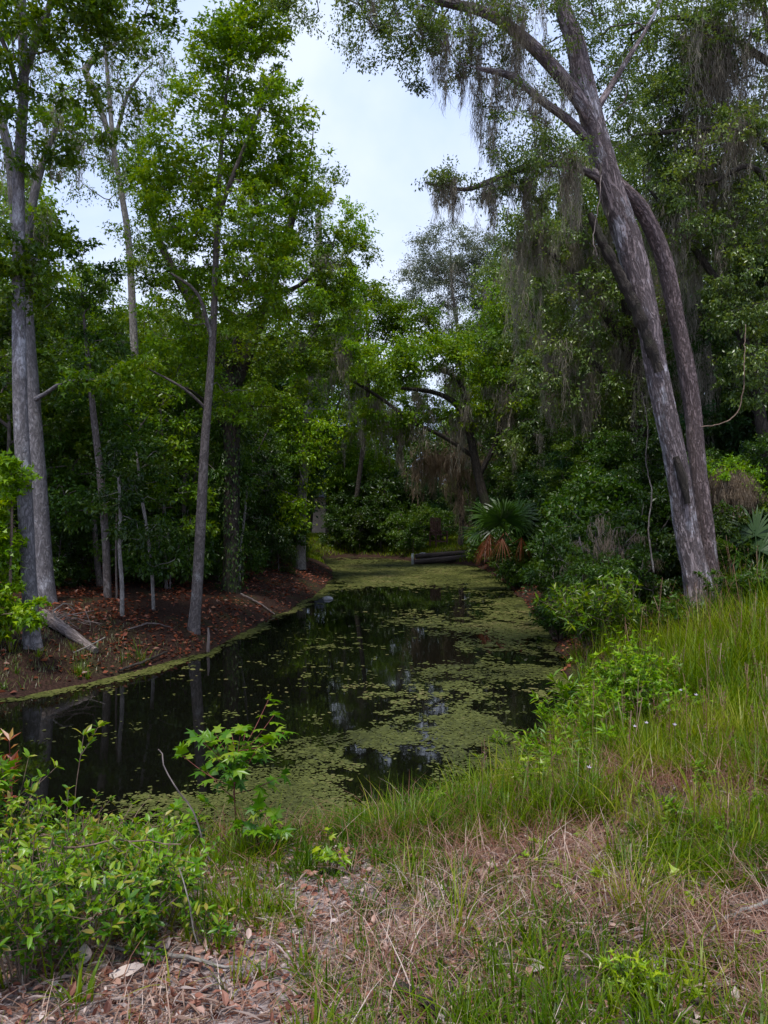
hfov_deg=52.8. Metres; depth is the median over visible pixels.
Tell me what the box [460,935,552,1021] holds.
grass tuft
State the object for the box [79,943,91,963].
dead leaf
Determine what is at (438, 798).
grass weed
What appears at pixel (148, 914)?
leafy shrub
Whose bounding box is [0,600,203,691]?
bank grass
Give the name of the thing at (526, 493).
understory tree
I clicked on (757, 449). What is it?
understory tree
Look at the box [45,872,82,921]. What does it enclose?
tall sprout
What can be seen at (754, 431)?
understory tree
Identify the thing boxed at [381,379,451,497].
broadleaf tree
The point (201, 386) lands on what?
understory tree
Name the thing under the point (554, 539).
forest shrub
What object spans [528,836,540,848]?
seedling
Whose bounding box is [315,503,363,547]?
forest shrub
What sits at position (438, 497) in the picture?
understory tree
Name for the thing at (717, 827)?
grass weed
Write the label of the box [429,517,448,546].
garden chair
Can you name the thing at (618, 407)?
understory tree
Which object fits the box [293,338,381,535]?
broadleaf tree
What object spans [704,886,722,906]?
seedling
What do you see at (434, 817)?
grass weed
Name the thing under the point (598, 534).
dead bush
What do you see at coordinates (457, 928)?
grass tuft
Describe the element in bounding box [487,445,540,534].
understory tree
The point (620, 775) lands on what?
grass weed
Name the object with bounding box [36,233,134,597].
sapling
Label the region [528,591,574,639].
bank shrub
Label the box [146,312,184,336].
broadleaf tree
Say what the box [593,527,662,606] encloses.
dead bush
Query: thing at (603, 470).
forest shrub
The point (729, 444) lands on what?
understory tree
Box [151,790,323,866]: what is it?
grass tuft
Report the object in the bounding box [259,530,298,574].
forest shrub
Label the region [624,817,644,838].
grass weed
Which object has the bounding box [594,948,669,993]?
yellow weed
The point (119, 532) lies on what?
sapling
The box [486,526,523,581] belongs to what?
forest shrub
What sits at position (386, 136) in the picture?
sky
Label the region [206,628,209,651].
snag stick
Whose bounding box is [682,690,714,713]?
grass weed
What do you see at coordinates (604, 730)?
lance weed
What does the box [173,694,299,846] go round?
star leaved sapling
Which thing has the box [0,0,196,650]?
gum tree
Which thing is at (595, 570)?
forest shrub
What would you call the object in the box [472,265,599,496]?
live oak
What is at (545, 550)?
forest shrub
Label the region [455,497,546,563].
palmetto
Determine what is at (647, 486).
forest shrub
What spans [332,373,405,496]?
broadleaf tree
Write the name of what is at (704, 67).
mossy oak
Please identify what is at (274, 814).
star leaved sapling
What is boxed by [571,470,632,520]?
understory tree
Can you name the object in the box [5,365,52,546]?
understory tree
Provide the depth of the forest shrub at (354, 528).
44.80 m
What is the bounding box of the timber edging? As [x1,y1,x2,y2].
[411,550,473,563]
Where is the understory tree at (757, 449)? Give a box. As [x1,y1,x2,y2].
[732,429,767,562]
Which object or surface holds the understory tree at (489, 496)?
on the ground at (54, 654)
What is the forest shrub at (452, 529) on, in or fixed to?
on the ground at (54, 654)
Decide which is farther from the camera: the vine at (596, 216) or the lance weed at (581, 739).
the vine at (596, 216)
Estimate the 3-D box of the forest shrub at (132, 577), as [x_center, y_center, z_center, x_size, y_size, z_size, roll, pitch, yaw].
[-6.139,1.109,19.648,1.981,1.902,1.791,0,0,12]
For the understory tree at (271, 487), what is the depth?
24.33 m
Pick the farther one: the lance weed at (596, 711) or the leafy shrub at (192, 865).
the lance weed at (596, 711)
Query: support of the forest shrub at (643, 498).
on the ground at (54, 654)
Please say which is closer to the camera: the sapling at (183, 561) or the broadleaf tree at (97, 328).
the sapling at (183, 561)
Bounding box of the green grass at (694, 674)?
[0,546,767,1023]
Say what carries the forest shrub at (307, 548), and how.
on the ground at (54, 654)
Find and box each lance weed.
[488,729,509,744]
[513,730,536,764]
[518,722,551,760]
[528,728,566,772]
[548,707,587,745]
[559,723,606,769]
[563,683,597,733]
[576,701,611,739]
[593,708,629,748]
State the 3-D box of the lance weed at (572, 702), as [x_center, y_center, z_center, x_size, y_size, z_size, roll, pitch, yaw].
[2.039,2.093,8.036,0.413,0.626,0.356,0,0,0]
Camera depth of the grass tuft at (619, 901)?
3.36 m
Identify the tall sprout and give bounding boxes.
[22,783,53,908]
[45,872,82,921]
[58,720,110,887]
[112,807,161,871]
[143,802,195,894]
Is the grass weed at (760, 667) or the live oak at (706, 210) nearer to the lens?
the grass weed at (760, 667)
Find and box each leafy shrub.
[0,448,52,648]
[0,729,21,823]
[0,747,64,908]
[0,785,139,914]
[0,813,139,988]
[1,809,188,967]
[80,811,176,890]
[93,810,224,946]
[123,927,167,965]
[174,897,237,947]
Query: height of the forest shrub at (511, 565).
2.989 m
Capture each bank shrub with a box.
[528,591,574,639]
[532,568,660,653]
[641,592,705,632]
[691,559,767,606]
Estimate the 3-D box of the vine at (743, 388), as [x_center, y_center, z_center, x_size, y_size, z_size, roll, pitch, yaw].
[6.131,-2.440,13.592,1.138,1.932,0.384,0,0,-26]
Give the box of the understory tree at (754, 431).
[739,373,767,482]
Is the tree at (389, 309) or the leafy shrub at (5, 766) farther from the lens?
the tree at (389, 309)
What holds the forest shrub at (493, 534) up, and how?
on the ground at (54, 654)
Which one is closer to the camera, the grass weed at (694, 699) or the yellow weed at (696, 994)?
the yellow weed at (696, 994)
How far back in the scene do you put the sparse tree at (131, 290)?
21.92 m
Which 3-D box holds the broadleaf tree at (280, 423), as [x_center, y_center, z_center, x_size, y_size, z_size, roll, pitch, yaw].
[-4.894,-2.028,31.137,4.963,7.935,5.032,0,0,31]
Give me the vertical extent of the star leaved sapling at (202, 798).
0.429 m
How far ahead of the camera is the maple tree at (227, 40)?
15.06 m
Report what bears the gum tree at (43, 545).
on the ground at (54, 654)
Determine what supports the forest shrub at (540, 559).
on the ground at (54, 654)
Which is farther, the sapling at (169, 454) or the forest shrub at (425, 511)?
the forest shrub at (425, 511)
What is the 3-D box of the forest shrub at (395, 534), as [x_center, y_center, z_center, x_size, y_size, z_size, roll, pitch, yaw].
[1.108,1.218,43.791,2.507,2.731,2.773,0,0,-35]
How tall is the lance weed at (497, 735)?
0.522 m
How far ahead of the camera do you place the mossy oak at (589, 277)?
22.53 m
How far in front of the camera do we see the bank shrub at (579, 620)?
12.69 m
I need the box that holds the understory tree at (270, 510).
[246,408,320,562]
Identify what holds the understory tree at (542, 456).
on the ground at (54, 654)
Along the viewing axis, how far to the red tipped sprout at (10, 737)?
3.88 m
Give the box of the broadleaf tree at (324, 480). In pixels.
[254,338,335,513]
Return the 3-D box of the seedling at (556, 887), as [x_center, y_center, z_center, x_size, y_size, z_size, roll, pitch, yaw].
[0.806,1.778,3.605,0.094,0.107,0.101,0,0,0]
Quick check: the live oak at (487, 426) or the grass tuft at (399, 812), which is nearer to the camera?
the grass tuft at (399, 812)
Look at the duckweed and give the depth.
10.26 m
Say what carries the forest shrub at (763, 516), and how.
on the ground at (54, 654)
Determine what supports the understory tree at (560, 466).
on the ground at (54, 654)
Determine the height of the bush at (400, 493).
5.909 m
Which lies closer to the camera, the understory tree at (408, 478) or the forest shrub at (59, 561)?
the forest shrub at (59, 561)
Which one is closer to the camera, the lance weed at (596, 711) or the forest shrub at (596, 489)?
the lance weed at (596, 711)
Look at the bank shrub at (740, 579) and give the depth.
12.98 m
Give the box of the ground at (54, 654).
[0,514,767,1023]
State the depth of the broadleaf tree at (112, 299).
28.66 m
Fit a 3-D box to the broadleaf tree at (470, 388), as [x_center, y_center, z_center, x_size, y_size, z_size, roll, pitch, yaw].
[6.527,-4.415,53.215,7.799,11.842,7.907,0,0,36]
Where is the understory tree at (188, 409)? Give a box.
[123,368,263,580]
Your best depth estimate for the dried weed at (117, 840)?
3.30 m
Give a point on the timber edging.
(441, 557)
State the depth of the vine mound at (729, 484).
15.79 m
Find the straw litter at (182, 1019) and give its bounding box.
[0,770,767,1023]
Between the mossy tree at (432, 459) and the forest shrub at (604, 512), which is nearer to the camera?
the forest shrub at (604, 512)
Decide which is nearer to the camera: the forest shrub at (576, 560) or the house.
the forest shrub at (576, 560)
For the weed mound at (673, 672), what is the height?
0.652 m
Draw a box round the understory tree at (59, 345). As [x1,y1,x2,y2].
[0,277,109,512]
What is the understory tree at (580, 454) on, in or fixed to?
on the ground at (54, 654)
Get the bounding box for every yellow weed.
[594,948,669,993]
[677,979,707,1001]
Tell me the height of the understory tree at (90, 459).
6.440 m
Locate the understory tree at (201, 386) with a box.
[146,377,223,526]
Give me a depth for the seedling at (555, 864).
4.00 m
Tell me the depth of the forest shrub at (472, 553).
36.27 m
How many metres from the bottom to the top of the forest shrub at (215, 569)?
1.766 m
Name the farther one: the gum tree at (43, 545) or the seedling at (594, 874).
the gum tree at (43, 545)
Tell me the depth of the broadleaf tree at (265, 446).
26.82 m
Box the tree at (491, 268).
[443,214,576,446]
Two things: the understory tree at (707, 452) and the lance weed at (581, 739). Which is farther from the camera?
the understory tree at (707, 452)
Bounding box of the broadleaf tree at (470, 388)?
[424,364,503,525]
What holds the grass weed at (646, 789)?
on the ground at (54, 654)
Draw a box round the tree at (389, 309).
[317,269,451,546]
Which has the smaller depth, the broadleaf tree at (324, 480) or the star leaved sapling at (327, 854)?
the star leaved sapling at (327, 854)
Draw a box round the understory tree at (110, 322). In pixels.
[49,294,173,560]
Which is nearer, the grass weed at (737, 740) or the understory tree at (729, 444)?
the grass weed at (737, 740)
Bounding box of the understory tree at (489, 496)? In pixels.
[473,458,514,510]
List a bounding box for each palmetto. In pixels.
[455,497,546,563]
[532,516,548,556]
[716,504,767,575]
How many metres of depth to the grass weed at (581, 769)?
5.43 m
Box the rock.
[322,596,332,599]
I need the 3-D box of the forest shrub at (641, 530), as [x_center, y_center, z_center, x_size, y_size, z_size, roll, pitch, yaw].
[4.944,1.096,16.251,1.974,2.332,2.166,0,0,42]
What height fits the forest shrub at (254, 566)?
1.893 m
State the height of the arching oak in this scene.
13.587 m
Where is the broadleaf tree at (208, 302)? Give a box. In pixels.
[152,265,248,435]
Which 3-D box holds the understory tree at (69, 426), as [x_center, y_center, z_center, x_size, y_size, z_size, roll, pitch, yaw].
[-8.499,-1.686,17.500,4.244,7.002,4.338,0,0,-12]
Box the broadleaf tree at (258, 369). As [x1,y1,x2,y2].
[194,339,292,437]
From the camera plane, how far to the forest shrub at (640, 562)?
14.69 m
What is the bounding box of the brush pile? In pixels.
[21,599,101,630]
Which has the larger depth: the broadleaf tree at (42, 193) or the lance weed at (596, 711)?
the broadleaf tree at (42, 193)
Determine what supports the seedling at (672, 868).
on the ground at (54, 654)
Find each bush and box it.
[310,443,398,524]
[328,468,442,548]
[555,515,641,594]
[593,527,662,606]
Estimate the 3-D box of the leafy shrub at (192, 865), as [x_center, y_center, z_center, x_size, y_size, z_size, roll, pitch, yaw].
[-1.019,1.645,3.489,0.544,0.513,0.736,0,0,0]
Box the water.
[0,557,578,834]
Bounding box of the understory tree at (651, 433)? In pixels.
[649,338,767,443]
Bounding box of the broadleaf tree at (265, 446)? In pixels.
[186,344,294,508]
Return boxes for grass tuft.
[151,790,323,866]
[330,771,477,846]
[344,852,582,941]
[349,825,450,901]
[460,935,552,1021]
[487,939,642,1015]
[545,815,758,957]
[554,724,620,763]
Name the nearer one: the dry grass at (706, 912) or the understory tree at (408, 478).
the dry grass at (706, 912)
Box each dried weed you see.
[53,839,180,848]
[158,749,210,860]
[178,867,198,944]
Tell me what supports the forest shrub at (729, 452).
on the ground at (54, 654)
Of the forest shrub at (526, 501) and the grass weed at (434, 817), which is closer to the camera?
the grass weed at (434, 817)
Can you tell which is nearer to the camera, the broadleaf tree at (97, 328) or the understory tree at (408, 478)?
the broadleaf tree at (97, 328)
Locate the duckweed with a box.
[0,557,576,835]
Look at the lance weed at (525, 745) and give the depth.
7.27 m
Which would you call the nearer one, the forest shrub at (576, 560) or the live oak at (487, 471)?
the forest shrub at (576, 560)
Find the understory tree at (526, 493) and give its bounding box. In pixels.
[510,461,551,499]
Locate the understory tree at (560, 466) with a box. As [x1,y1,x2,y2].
[533,435,614,529]
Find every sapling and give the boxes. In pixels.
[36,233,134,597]
[80,482,136,598]
[81,437,164,615]
[94,433,212,609]
[111,357,221,588]
[164,793,217,844]
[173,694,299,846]
[226,792,295,849]
[239,446,272,580]
[248,356,343,518]
[311,827,351,877]
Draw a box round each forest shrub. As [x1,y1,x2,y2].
[0,529,68,587]
[18,514,100,587]
[49,500,112,580]
[99,523,174,584]
[137,525,206,588]
[161,500,221,568]
[189,528,245,580]
[221,522,270,577]
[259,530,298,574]
[279,533,310,561]
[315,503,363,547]
[339,502,382,551]
[355,492,404,551]
[375,510,422,552]
[396,521,430,552]
[401,503,445,545]
[423,507,458,542]
[464,514,499,565]
[465,524,485,563]
[471,495,528,561]
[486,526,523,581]
[490,507,547,587]
[506,504,535,576]
[509,483,550,561]
[516,518,591,594]
[518,520,610,605]
[530,450,640,558]
[537,464,668,581]
[537,496,563,563]
[540,458,629,542]
[547,540,637,635]
[552,556,610,593]
[565,555,646,636]
[575,510,663,603]
[583,502,658,585]
[600,476,681,587]
[601,540,683,615]
[626,471,667,573]
[658,442,766,543]
[667,499,763,583]
[711,481,767,573]
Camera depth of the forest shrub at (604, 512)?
17.58 m
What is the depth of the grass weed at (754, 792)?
4.46 m
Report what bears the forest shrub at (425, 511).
on the ground at (54, 654)
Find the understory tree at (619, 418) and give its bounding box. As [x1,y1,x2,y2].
[596,388,679,472]
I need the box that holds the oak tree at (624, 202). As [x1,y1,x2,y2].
[256,0,722,607]
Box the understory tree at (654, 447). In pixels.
[607,414,687,578]
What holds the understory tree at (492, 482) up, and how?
on the ground at (54, 654)
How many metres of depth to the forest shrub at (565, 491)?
22.44 m
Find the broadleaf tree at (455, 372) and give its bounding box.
[425,313,493,447]
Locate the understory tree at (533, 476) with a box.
[521,458,572,543]
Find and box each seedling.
[518,849,540,869]
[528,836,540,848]
[547,855,561,871]
[548,883,563,895]
[573,823,590,838]
[581,866,609,890]
[588,894,600,911]
[668,862,699,885]
[681,888,700,907]
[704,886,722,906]
[750,929,767,955]
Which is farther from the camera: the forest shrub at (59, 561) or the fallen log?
the forest shrub at (59, 561)
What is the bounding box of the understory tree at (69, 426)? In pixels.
[0,281,106,582]
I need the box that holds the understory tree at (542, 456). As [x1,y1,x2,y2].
[524,424,610,507]
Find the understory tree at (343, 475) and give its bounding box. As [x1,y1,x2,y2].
[322,435,378,516]
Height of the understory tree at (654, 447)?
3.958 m
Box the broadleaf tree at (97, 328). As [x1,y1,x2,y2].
[0,305,129,556]
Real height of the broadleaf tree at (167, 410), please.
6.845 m
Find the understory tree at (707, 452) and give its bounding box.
[658,445,743,573]
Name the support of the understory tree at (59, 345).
on the ground at (54, 654)
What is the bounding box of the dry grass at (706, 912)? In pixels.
[0,582,767,1023]
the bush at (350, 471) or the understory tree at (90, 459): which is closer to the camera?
the understory tree at (90, 459)
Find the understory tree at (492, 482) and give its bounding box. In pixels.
[484,437,534,500]
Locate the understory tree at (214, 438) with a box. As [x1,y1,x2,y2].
[179,364,258,513]
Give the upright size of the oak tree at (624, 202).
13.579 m
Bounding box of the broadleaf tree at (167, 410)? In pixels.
[64,346,208,508]
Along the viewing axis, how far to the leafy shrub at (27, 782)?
3.60 m
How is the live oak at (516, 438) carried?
on the ground at (54, 654)
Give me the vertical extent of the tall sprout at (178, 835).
0.500 m
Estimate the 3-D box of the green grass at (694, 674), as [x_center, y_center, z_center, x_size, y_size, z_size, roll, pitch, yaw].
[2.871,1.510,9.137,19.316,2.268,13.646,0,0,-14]
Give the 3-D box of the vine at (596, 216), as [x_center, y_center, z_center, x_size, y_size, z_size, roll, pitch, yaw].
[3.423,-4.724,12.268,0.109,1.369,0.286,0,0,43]
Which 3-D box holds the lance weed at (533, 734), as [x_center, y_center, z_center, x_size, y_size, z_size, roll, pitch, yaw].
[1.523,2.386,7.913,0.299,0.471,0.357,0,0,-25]
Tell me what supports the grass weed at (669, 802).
on the ground at (54, 654)
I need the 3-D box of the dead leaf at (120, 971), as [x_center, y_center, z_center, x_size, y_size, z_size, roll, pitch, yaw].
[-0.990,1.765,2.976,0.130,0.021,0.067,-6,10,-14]
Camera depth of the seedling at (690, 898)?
3.39 m
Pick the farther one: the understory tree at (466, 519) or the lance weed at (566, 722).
the understory tree at (466, 519)
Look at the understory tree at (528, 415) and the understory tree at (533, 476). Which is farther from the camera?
the understory tree at (528, 415)
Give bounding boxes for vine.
[593,175,601,255]
[641,392,654,571]
[701,324,745,426]
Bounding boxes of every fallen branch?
[106,945,243,970]
[128,622,169,629]
[240,593,274,614]
[296,972,372,989]
[385,975,445,1012]
[705,898,767,936]
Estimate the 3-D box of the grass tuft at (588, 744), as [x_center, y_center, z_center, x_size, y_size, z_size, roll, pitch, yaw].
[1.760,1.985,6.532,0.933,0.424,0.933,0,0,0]
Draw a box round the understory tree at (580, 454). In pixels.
[534,431,601,520]
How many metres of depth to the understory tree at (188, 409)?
20.18 m
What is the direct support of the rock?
in the water
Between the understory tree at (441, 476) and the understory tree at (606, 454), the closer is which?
the understory tree at (606, 454)
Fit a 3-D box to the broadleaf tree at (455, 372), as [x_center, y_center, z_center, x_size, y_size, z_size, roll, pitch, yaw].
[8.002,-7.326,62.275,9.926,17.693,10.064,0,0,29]
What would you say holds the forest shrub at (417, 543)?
on the ground at (54, 654)
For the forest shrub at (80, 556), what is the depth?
19.42 m
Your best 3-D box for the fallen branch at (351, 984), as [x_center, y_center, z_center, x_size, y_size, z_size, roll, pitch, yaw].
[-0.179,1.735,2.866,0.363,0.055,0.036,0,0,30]
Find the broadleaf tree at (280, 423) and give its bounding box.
[213,361,318,534]
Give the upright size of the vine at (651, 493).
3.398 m
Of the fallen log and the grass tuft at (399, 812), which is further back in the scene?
the fallen log
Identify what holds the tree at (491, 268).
on the ground at (54, 654)
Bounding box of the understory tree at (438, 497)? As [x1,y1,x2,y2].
[415,479,451,526]
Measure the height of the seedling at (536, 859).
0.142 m
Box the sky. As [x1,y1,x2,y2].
[0,0,767,483]
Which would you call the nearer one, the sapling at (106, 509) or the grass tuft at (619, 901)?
the grass tuft at (619, 901)
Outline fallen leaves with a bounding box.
[0,549,744,692]
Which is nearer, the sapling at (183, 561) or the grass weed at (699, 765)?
the grass weed at (699, 765)
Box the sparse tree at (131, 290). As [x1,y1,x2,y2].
[9,0,181,479]
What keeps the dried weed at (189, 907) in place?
on the ground at (54, 654)
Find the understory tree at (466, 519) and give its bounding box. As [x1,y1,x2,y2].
[439,464,494,531]
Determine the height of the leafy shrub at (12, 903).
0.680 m
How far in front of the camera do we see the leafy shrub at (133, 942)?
3.12 m
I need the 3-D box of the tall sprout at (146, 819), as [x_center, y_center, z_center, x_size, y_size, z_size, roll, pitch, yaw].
[-1.179,1.691,3.809,0.188,0.454,0.318,0,0,23]
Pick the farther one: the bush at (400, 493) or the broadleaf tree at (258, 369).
the bush at (400, 493)
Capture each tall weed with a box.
[529,689,560,730]
[547,667,590,726]
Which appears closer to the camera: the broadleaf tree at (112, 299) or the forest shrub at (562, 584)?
the forest shrub at (562, 584)
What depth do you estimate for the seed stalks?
6.40 m
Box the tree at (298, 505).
[263,195,387,569]
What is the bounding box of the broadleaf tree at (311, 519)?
[283,332,360,532]
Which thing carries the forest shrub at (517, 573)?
on the ground at (54, 654)
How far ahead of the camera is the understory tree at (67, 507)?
17.57 m
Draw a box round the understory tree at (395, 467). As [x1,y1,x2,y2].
[352,438,416,500]
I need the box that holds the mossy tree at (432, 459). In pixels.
[399,423,505,545]
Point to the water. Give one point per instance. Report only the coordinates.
(107, 767)
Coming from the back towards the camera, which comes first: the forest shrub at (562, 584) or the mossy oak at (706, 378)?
the mossy oak at (706, 378)
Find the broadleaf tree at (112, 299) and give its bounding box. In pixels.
[49,256,161,366]
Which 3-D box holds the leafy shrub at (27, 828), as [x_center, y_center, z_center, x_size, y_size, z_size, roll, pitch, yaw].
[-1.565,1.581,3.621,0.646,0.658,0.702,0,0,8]
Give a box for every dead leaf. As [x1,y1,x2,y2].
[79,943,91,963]
[109,963,143,978]
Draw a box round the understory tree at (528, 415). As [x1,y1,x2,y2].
[491,396,569,501]
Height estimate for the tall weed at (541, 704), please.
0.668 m
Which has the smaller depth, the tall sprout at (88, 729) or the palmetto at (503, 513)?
the tall sprout at (88, 729)
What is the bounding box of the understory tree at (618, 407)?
[585,375,676,472]
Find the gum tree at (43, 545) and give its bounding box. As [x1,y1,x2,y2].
[0,0,145,603]
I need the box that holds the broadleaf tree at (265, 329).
[223,306,281,398]
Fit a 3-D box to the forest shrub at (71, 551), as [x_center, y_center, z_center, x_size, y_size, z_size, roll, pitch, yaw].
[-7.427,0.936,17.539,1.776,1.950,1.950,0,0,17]
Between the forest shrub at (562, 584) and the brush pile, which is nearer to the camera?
the brush pile
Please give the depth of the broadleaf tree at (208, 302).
36.60 m
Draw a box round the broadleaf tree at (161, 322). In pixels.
[101,297,202,434]
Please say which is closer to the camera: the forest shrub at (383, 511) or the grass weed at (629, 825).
the grass weed at (629, 825)
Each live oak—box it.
[470,332,547,498]
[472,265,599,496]
[484,108,714,478]
[596,85,767,413]
[687,67,767,425]
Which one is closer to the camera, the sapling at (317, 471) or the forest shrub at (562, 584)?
the forest shrub at (562, 584)
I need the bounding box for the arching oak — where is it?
[317,267,554,561]
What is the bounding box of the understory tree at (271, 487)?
[182,388,295,562]
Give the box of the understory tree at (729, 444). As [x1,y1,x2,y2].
[646,397,755,524]
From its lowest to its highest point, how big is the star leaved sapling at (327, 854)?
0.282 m
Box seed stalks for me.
[70,537,767,1023]
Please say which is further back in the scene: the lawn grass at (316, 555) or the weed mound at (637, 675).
the lawn grass at (316, 555)
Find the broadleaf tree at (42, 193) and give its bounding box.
[0,161,102,519]
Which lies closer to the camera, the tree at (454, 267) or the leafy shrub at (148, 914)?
the leafy shrub at (148, 914)
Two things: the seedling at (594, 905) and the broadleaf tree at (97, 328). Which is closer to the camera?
the seedling at (594, 905)
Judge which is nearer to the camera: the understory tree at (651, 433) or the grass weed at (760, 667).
the grass weed at (760, 667)
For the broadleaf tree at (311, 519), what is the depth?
55.87 m
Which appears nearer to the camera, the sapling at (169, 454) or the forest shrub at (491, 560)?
the sapling at (169, 454)
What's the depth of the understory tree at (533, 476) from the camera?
25.76 m
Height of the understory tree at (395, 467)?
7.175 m
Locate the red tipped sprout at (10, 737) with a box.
[0,728,20,837]
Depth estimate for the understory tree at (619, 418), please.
24.43 m
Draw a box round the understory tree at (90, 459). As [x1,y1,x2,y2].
[45,349,200,572]
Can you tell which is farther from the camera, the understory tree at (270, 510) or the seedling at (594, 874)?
the understory tree at (270, 510)
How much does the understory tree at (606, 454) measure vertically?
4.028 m
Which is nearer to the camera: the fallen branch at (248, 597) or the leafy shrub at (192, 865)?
the leafy shrub at (192, 865)
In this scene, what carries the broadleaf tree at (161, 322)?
on the ground at (54, 654)
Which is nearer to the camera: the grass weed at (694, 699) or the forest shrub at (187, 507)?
the grass weed at (694, 699)
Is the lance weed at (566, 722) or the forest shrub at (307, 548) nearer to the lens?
the lance weed at (566, 722)
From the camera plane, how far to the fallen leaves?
15.81 m
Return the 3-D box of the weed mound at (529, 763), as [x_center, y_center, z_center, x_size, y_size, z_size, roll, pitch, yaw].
[1.170,2.054,6.072,0.350,0.363,0.422,0,0,26]
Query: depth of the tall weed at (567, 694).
8.39 m
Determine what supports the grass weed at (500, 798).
on the ground at (54, 654)
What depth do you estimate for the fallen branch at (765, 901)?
3.24 m
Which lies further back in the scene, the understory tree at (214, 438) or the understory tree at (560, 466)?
the understory tree at (214, 438)
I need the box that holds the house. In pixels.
[289,490,348,532]
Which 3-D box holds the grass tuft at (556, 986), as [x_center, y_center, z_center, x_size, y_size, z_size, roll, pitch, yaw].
[0.610,1.616,2.581,0.398,0.197,0.456,0,0,-39]
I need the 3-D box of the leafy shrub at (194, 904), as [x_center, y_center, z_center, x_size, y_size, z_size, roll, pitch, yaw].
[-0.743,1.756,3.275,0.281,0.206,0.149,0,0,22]
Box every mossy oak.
[485,136,726,476]
[599,0,767,567]
[627,216,767,561]
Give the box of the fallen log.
[39,603,104,653]
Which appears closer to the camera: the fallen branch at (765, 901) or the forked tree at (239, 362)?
the fallen branch at (765, 901)
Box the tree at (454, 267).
[384,216,512,527]
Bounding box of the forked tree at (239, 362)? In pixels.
[94,120,384,593]
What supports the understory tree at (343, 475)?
on the ground at (54, 654)
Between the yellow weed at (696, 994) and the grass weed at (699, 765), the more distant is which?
the grass weed at (699, 765)
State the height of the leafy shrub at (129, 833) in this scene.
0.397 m
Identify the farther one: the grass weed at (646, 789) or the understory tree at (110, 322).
the understory tree at (110, 322)
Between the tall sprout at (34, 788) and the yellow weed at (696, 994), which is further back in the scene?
the tall sprout at (34, 788)
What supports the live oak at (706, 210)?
on the ground at (54, 654)
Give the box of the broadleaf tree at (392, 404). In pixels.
[332,371,417,486]
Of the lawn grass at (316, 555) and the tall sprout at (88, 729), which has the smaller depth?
the tall sprout at (88, 729)
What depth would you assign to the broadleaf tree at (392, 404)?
66.70 m
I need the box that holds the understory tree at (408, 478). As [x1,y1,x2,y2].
[382,455,438,516]
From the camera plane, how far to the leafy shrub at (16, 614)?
11.78 m
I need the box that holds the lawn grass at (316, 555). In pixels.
[256,530,482,562]
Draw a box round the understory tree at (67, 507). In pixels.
[8,357,182,585]
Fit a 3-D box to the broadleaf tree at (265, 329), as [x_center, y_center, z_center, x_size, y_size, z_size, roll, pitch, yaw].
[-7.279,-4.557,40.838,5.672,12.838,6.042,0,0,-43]
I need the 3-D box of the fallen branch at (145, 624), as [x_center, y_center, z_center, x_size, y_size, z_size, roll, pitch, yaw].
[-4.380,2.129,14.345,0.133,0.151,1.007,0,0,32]
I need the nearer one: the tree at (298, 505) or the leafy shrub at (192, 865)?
the leafy shrub at (192, 865)
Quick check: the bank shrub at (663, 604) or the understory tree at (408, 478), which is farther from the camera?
the understory tree at (408, 478)
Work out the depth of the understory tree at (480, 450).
49.62 m
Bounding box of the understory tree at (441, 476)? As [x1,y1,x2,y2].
[413,458,464,521]
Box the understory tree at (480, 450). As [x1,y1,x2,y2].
[449,423,500,526]
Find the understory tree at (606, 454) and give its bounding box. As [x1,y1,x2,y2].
[561,428,659,506]
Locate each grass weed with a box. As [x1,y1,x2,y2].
[417,809,443,834]
[422,787,453,809]
[487,788,513,811]
[565,754,602,792]
[609,767,628,787]
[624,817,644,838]
[635,779,658,808]
[656,791,695,836]
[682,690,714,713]
[688,757,718,792]
[708,813,752,844]
[729,734,749,750]
[739,786,767,806]
[750,659,767,674]
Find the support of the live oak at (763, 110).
on the ground at (54, 654)
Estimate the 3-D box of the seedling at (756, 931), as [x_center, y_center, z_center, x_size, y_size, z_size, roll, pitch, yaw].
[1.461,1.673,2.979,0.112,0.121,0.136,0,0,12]
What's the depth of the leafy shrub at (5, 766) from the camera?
3.63 m
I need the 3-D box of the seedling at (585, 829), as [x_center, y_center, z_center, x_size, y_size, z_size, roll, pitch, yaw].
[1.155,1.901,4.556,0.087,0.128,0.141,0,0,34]
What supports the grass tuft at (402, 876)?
on the ground at (54, 654)
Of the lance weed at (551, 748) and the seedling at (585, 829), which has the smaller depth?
the seedling at (585, 829)
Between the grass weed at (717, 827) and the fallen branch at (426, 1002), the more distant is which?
the grass weed at (717, 827)
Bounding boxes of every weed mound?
[512,754,552,787]
[566,629,689,726]
[621,651,694,701]
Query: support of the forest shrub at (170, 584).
on the ground at (54, 654)
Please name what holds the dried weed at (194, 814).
on the ground at (54, 654)
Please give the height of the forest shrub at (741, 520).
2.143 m
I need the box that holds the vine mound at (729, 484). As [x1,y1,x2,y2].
[688,451,767,572]
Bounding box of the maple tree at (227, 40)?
[112,0,338,634]

